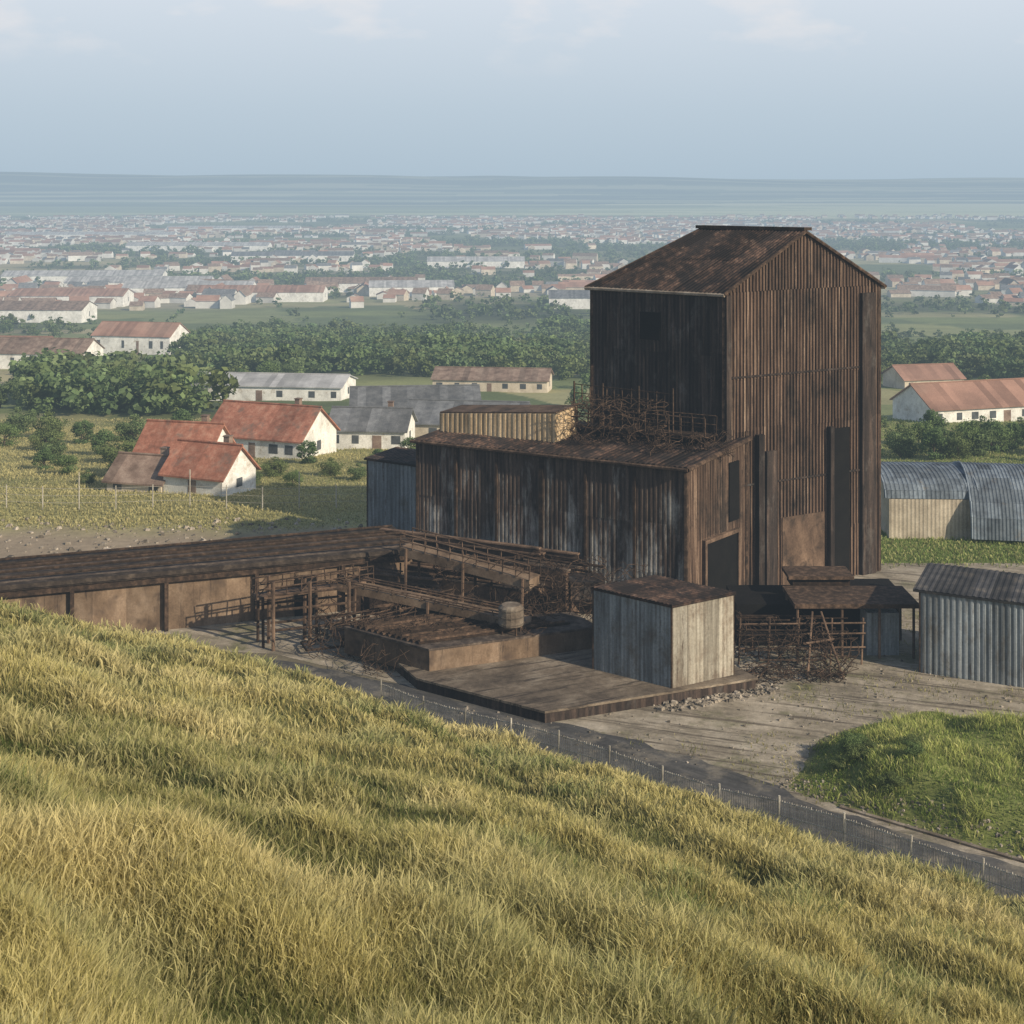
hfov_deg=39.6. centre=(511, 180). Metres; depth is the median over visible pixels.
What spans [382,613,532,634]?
steel beam
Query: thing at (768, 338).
industrial tower
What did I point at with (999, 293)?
house
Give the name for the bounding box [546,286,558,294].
house
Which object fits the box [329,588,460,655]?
pipe rack
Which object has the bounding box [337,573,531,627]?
conveyor
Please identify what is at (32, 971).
hill grass
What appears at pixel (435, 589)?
steel beam
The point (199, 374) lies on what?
tree
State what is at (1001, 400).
house
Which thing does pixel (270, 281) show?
house
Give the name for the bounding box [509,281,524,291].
house
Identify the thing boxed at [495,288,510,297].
house
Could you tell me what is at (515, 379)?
workshop
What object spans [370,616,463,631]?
steel beam
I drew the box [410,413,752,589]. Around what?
annex building
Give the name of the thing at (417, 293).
house
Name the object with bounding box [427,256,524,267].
factory
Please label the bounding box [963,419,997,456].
tree
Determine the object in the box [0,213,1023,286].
distant town
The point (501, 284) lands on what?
house
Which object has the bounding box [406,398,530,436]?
workshop
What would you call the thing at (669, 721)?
rubble
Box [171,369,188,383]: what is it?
tree
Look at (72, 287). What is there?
house
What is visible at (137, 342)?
door
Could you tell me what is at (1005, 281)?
house
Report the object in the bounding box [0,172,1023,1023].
ground
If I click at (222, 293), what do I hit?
house
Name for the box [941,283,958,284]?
house
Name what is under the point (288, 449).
window
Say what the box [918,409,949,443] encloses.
tree
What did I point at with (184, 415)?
tree
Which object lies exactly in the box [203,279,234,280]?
house
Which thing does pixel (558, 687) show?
concrete platform
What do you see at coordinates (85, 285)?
house
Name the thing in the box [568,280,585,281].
house
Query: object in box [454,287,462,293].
house
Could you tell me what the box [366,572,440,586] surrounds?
steel beam
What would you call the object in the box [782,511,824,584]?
door
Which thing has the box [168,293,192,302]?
house
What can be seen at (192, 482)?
door
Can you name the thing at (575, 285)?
house
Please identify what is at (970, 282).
house
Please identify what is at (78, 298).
house
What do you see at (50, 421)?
tree
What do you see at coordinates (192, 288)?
house
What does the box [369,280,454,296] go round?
factory
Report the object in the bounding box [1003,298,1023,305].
house
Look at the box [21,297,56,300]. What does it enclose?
house
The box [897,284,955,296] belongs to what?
house
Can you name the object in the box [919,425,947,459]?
tree
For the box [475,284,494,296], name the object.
house
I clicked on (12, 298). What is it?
house
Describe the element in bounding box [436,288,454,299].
house
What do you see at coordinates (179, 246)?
factory
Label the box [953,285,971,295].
house
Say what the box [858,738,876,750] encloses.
bush
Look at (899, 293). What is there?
house
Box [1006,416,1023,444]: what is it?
tree
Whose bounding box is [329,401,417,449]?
house
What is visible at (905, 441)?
tree
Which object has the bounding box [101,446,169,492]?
house
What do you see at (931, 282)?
house
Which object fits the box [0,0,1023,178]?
sky
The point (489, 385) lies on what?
door
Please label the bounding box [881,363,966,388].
house
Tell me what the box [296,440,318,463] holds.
tree
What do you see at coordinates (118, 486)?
window
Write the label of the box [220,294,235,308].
house
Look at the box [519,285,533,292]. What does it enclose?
house
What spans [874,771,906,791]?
bush
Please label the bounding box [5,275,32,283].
house
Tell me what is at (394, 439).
window
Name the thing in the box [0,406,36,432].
tree
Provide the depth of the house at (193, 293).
793.96 m
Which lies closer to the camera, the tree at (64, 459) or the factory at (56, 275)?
the tree at (64, 459)
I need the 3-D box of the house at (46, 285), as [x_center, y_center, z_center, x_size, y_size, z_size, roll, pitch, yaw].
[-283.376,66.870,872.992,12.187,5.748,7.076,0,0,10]
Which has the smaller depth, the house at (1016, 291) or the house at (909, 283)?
the house at (1016, 291)
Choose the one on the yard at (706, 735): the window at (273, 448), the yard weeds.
the yard weeds
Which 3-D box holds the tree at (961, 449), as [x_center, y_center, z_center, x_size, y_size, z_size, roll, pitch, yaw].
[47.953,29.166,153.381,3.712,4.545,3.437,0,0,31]
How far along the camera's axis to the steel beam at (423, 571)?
92.80 m
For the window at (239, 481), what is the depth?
128.15 m
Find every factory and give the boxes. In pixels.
[0,301,97,322]
[1,270,166,283]
[7,232,177,237]
[8,288,133,306]
[63,276,214,286]
[121,280,256,292]
[125,242,271,250]
[166,226,301,231]
[196,285,327,301]
[231,251,353,261]
[304,277,417,291]
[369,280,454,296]
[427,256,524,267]
[548,290,589,308]
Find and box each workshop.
[188,371,357,400]
[349,384,480,406]
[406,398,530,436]
[430,366,553,392]
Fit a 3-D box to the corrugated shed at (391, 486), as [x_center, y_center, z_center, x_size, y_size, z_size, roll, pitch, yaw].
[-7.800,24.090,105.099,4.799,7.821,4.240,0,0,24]
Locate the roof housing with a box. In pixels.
[440,405,576,444]
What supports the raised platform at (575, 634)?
on the concrete platform at (558, 687)
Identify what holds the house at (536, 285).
on the ground at (42, 194)
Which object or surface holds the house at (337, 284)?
on the ground at (42, 194)
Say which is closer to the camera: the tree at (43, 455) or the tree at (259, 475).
the tree at (259, 475)
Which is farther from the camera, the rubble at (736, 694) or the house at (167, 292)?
the house at (167, 292)
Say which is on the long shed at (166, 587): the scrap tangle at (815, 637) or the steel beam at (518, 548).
the steel beam at (518, 548)
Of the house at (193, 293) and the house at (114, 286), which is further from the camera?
the house at (114, 286)
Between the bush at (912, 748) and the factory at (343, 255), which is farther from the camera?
the factory at (343, 255)
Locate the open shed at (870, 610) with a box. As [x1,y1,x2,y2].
[726,566,918,664]
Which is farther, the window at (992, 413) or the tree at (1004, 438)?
the window at (992, 413)
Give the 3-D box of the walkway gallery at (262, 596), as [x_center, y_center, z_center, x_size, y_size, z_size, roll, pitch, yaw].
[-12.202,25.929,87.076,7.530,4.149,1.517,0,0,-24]
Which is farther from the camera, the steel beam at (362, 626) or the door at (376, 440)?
the door at (376, 440)
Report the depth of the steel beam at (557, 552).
93.39 m
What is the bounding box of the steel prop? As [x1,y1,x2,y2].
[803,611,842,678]
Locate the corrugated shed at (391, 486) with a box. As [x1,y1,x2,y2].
[364,447,415,531]
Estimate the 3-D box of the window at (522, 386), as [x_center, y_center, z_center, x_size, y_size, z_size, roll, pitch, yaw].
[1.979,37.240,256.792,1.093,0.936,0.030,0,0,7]
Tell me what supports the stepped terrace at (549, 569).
on the yard at (706, 735)
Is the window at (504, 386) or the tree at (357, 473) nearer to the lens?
the tree at (357, 473)
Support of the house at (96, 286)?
on the ground at (42, 194)
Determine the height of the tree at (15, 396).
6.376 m
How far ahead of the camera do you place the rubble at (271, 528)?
113.71 m
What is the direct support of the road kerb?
on the ground at (42, 194)
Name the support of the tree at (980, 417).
on the ground at (42, 194)
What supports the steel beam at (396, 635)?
on the raised platform at (575, 634)
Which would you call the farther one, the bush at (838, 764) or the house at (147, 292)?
the house at (147, 292)
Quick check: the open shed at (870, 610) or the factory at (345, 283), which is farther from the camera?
the factory at (345, 283)
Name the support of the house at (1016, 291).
on the ground at (42, 194)
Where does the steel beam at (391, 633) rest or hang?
on the raised platform at (575, 634)
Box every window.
[113,484,121,488]
[148,486,157,491]
[149,341,152,348]
[236,477,242,487]
[269,444,277,453]
[276,391,282,396]
[285,445,292,454]
[308,391,314,397]
[317,440,320,449]
[331,392,335,397]
[352,435,358,443]
[391,436,399,443]
[502,384,507,388]
[520,384,525,388]
[640,311,660,339]
[957,413,961,419]
[972,412,978,418]
[990,411,995,417]
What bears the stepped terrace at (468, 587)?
on the yard at (706, 735)
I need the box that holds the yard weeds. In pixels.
[626,613,1023,834]
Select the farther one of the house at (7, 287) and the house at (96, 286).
the house at (7, 287)
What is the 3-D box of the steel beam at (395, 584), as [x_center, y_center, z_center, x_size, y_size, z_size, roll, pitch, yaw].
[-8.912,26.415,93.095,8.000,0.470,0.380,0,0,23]
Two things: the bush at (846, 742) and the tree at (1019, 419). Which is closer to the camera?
the bush at (846, 742)
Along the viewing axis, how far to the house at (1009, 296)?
782.76 m
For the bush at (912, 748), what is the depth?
65.11 m
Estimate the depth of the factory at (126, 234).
1892.19 m
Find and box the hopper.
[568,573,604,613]
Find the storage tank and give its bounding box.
[498,601,523,635]
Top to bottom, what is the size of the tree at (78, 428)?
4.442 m
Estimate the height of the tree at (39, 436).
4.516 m
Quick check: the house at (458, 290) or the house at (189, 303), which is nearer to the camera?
the house at (189, 303)
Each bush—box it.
[828,755,847,769]
[837,736,863,751]
[838,730,862,750]
[846,743,872,761]
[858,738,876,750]
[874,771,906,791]
[896,733,923,745]
[900,739,925,759]
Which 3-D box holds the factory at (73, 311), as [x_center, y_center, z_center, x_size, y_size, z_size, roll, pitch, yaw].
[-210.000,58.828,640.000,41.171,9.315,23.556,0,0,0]
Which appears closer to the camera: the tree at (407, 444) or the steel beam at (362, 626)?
the steel beam at (362, 626)
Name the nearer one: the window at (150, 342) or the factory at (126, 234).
the window at (150, 342)
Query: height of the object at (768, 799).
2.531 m
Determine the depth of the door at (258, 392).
240.54 m
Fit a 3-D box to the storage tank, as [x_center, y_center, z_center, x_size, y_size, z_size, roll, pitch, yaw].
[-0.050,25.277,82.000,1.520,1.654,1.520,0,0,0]
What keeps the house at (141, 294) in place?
on the ground at (42, 194)
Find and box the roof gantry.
[565,381,717,446]
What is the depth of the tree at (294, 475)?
132.75 m
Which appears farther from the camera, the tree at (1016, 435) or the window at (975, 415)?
the window at (975, 415)
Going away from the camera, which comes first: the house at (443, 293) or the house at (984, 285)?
the house at (443, 293)
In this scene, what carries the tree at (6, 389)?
on the ground at (42, 194)
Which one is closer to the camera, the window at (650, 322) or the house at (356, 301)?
the window at (650, 322)
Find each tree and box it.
[0,377,13,407]
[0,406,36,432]
[0,422,24,446]
[8,374,33,400]
[25,410,69,438]
[27,426,64,451]
[31,448,55,470]
[32,357,55,371]
[37,437,67,459]
[53,454,79,474]
[70,420,94,443]
[80,469,95,483]
[89,429,118,454]
[96,436,136,461]
[97,365,132,386]
[113,413,146,440]
[122,372,153,404]
[158,365,178,381]
[169,408,193,420]
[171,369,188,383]
[188,369,209,391]
[256,360,279,372]
[256,472,264,484]
[260,456,289,477]
[280,358,300,372]
[280,469,303,485]
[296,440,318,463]
[316,457,345,475]
[346,463,366,480]
[369,449,382,455]
[399,437,415,448]
[883,423,916,457]
[884,420,918,453]
[906,420,937,451]
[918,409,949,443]
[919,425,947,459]
[933,430,956,456]
[943,430,974,458]
[949,418,981,454]
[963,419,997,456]
[976,415,993,443]
[980,418,1006,452]
[980,422,1016,452]
[1005,421,1022,449]
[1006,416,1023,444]
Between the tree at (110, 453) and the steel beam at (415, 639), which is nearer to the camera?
the steel beam at (415, 639)
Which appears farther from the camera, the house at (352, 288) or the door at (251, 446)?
the house at (352, 288)
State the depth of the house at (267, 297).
783.40 m
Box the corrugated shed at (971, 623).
[913,563,1023,687]
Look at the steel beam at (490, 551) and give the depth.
94.80 m
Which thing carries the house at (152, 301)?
on the ground at (42, 194)
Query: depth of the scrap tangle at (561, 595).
86.36 m
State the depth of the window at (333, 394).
238.96 m
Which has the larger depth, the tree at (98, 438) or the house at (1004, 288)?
the house at (1004, 288)
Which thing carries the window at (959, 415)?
in the house at (1001, 400)
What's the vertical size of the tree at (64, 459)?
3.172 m
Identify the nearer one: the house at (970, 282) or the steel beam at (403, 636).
the steel beam at (403, 636)
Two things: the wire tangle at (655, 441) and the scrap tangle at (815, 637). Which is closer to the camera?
the scrap tangle at (815, 637)
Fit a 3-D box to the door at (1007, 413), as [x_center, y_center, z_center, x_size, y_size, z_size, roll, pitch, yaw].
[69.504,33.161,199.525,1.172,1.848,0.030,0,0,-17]
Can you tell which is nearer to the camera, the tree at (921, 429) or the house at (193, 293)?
the tree at (921, 429)
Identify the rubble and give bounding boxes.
[0,516,362,557]
[456,654,1020,764]
[657,682,783,711]
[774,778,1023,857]
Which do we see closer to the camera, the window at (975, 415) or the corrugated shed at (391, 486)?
the corrugated shed at (391, 486)
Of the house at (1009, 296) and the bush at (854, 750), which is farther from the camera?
the house at (1009, 296)
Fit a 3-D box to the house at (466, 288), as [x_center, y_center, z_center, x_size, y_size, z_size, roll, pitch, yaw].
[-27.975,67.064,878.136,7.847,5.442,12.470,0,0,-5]
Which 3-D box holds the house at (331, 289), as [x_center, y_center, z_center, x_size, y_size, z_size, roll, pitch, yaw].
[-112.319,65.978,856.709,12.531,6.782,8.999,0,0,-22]
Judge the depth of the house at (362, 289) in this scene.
845.24 m
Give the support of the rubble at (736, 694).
on the yard at (706, 735)
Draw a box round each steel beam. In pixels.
[353,613,445,627]
[359,608,496,628]
[364,615,458,630]
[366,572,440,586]
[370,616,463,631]
[375,581,429,587]
[376,618,469,633]
[379,528,541,554]
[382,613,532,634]
[388,620,482,635]
[393,615,536,637]
[399,622,495,639]
[405,618,545,640]
[407,564,501,583]
[407,584,441,596]
[409,539,517,558]
[410,559,522,569]
[412,621,550,642]
[417,620,569,643]
[518,551,545,557]
[540,548,579,560]
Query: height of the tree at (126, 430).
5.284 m
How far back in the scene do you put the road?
67.30 m
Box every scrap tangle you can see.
[306,550,647,677]
[734,609,859,684]
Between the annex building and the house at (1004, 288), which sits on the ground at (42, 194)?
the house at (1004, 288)
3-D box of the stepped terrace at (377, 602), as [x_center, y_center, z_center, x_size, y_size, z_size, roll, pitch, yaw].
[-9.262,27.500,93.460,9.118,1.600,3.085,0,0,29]
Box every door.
[136,341,138,354]
[188,480,195,493]
[248,442,254,457]
[256,390,261,400]
[372,435,380,448]
[487,383,491,391]
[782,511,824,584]
[1004,410,1010,421]
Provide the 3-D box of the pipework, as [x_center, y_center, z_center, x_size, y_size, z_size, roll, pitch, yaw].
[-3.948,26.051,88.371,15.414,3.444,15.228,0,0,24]
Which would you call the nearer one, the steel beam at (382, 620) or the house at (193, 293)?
the steel beam at (382, 620)
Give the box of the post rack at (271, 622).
[264,575,358,650]
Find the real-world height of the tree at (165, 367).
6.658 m
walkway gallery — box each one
[250,561,373,647]
[399,527,540,613]
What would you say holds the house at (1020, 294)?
on the ground at (42, 194)
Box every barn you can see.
[881,461,978,539]
[956,461,1023,540]
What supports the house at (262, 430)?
on the ground at (42, 194)
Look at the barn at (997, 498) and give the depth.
110.17 m
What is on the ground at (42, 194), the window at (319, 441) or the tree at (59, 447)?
the tree at (59, 447)
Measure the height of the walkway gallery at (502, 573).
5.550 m
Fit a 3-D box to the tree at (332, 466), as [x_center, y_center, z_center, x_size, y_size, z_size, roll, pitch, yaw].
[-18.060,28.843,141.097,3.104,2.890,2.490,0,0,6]
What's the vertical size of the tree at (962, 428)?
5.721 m
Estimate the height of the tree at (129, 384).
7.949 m
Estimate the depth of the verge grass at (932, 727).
65.74 m
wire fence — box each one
[6,469,336,509]
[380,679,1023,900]
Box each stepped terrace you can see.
[351,590,442,615]
[410,572,544,612]
[443,549,586,613]
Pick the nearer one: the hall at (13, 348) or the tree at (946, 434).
the tree at (946, 434)
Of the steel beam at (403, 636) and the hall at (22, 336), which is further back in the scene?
the hall at (22, 336)
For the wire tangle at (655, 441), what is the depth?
95.64 m
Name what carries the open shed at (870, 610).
on the yard at (706, 735)
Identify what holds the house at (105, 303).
on the ground at (42, 194)
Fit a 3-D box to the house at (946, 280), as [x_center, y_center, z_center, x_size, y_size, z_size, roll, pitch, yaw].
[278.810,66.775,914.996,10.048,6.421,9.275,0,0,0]
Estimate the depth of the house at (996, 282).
912.63 m
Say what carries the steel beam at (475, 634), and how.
on the raised platform at (575, 634)
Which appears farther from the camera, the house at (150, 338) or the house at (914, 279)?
the house at (914, 279)
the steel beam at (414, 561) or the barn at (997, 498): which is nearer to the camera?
the steel beam at (414, 561)
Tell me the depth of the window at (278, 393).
240.13 m
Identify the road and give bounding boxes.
[229,654,1023,901]
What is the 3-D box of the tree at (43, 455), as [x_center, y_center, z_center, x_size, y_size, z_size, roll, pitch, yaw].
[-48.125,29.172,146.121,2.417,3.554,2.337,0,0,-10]
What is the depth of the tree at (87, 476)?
133.75 m
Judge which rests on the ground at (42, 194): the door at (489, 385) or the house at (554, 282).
the house at (554, 282)
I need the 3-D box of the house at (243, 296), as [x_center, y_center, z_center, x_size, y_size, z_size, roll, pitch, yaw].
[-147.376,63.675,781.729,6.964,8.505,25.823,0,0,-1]
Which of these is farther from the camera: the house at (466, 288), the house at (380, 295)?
the house at (466, 288)
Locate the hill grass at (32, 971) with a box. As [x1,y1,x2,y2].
[0,597,1023,1023]
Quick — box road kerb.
[839,805,1023,862]
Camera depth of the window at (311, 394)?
239.42 m
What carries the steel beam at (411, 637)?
on the raised platform at (575, 634)
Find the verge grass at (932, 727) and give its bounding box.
[793,707,1023,859]
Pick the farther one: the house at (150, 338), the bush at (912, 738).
the house at (150, 338)
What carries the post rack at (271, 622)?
on the yard at (706, 735)
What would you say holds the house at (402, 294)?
on the ground at (42, 194)
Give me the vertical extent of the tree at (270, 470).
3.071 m
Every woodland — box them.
[0,215,1023,331]
[0,314,1023,427]
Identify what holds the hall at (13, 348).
on the ground at (42, 194)
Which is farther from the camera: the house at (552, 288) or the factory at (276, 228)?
the factory at (276, 228)
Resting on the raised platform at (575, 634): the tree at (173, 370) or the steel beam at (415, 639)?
the steel beam at (415, 639)
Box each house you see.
[0,286,12,289]
[0,290,13,293]
[3,284,17,289]
[3,297,21,300]
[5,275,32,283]
[18,282,37,287]
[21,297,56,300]
[39,284,60,287]
[44,282,62,286]
[52,286,87,287]
[67,281,84,286]
[69,296,88,300]
[76,284,93,286]
[88,286,105,287]
[89,281,109,285]
[94,298,116,308]
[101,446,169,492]
[105,284,122,287]
[129,301,144,310]
[132,414,235,453]
[134,293,145,295]
[134,295,139,300]
[138,296,160,307]
[143,288,164,295]
[149,294,169,302]
[158,434,260,496]
[162,291,177,293]
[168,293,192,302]
[178,291,196,297]
[184,297,195,306]
[186,285,199,291]
[195,295,221,308]
[201,289,237,297]
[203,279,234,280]
[210,397,340,458]
[218,274,231,278]
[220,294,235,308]
[234,287,251,304]
[256,279,273,284]
[256,292,278,302]
[306,281,318,284]
[315,284,336,294]
[319,282,338,288]
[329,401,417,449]
[347,286,354,292]
[349,296,363,307]
[357,282,368,295]
[376,291,386,298]
[383,294,396,301]
[387,289,408,300]
[412,288,429,299]
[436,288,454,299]
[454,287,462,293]
[460,284,472,292]
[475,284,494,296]
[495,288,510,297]
[496,281,507,287]
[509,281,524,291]
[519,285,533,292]
[532,281,543,290]
[541,284,550,292]
[545,281,558,283]
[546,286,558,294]
[551,284,565,289]
[558,282,590,289]
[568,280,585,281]
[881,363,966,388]
[887,290,911,296]
[889,378,1023,422]
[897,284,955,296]
[901,282,917,283]
[907,277,920,284]
[922,279,940,284]
[939,279,954,282]
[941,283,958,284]
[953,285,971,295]
[963,279,978,286]
[973,281,994,289]
[974,294,1001,302]
[987,279,1000,288]
[987,291,1001,295]
[999,278,1018,289]
[1000,294,1018,301]
[1001,285,1022,293]
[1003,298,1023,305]
[1005,288,1022,296]
[1017,292,1023,302]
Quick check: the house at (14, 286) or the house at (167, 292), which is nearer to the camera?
the house at (167, 292)
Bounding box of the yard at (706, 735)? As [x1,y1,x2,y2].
[142,563,1023,866]
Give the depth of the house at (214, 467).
128.02 m
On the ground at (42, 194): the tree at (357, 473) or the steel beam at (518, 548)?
the tree at (357, 473)
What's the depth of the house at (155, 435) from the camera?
137.56 m
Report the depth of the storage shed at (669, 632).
77.97 m
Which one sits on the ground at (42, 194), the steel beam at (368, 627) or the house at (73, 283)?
the house at (73, 283)
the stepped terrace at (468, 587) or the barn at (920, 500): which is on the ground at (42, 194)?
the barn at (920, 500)
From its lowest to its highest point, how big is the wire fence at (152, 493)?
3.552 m
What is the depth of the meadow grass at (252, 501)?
123.80 m
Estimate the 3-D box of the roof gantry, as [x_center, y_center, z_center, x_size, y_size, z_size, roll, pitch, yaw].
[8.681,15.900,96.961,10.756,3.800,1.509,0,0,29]
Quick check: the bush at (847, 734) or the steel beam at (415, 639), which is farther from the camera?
the steel beam at (415, 639)
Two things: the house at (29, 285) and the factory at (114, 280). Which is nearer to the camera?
the house at (29, 285)
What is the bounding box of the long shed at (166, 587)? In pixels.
[0,525,411,631]
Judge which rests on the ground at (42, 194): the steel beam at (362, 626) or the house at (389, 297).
the house at (389, 297)
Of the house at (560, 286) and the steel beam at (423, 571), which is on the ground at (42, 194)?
the house at (560, 286)
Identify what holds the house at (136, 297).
on the ground at (42, 194)
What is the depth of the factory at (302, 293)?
791.65 m
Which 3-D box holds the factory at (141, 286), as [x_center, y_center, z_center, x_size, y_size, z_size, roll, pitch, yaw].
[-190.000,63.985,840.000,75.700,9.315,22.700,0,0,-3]
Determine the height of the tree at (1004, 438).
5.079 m
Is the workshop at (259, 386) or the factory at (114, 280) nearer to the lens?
the workshop at (259, 386)
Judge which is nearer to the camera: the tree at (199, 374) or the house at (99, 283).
the tree at (199, 374)
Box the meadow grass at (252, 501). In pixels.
[0,417,1023,570]
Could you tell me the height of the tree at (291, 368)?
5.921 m
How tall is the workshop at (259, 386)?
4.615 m
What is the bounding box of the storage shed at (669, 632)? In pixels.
[591,575,735,687]
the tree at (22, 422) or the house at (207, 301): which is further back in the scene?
the house at (207, 301)
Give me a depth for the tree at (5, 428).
168.21 m
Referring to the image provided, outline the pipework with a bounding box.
[300,550,605,651]
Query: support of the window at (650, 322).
in the industrial tower
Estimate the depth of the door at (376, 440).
164.35 m
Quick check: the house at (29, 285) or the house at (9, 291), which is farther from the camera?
the house at (29, 285)
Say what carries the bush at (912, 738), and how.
on the ground at (42, 194)
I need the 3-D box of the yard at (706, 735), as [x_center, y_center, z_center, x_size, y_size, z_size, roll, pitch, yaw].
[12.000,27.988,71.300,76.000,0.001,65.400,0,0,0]
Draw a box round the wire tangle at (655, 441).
[570,394,733,456]
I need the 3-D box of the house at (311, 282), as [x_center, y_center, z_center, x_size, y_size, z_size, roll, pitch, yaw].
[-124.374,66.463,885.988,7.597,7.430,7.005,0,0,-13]
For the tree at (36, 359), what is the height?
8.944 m
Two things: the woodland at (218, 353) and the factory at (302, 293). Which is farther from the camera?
the factory at (302, 293)
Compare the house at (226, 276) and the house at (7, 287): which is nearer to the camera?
the house at (7, 287)
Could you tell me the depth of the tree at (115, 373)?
227.74 m
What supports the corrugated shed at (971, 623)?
on the yard at (706, 735)
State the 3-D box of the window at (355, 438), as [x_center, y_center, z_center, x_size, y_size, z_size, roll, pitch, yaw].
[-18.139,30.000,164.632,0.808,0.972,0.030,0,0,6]
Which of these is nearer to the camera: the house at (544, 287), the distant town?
the house at (544, 287)
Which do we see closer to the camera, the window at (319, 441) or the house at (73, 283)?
the window at (319, 441)
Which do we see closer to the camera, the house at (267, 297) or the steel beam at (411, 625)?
the steel beam at (411, 625)
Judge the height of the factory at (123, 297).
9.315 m
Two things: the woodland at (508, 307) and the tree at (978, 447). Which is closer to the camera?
the tree at (978, 447)
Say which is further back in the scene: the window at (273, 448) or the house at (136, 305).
the house at (136, 305)
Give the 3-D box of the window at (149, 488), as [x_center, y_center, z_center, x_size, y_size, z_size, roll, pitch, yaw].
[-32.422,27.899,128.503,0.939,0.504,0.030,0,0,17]
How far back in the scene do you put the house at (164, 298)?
781.27 m
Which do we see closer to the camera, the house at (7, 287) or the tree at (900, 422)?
the tree at (900, 422)
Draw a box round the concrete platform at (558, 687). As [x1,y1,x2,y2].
[391,649,757,722]
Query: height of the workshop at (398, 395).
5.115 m
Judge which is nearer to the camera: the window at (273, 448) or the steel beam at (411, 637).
the steel beam at (411, 637)
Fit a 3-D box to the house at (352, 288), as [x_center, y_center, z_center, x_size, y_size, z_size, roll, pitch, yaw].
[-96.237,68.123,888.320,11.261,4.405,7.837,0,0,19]
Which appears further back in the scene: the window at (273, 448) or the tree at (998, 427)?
the tree at (998, 427)
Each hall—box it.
[0,335,53,337]
[0,337,104,368]
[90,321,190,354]
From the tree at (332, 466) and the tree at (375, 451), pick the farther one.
the tree at (375, 451)
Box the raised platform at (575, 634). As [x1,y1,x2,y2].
[343,612,591,670]
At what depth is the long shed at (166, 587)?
89.62 m
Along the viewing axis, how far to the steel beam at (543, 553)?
93.39 m
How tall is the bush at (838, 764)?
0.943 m
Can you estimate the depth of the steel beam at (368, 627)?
83.46 m
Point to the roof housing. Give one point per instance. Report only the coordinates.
(548, 423)
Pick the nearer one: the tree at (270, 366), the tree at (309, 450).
the tree at (309, 450)
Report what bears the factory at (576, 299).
on the ground at (42, 194)
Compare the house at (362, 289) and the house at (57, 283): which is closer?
the house at (362, 289)
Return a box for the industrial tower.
[584,225,886,584]

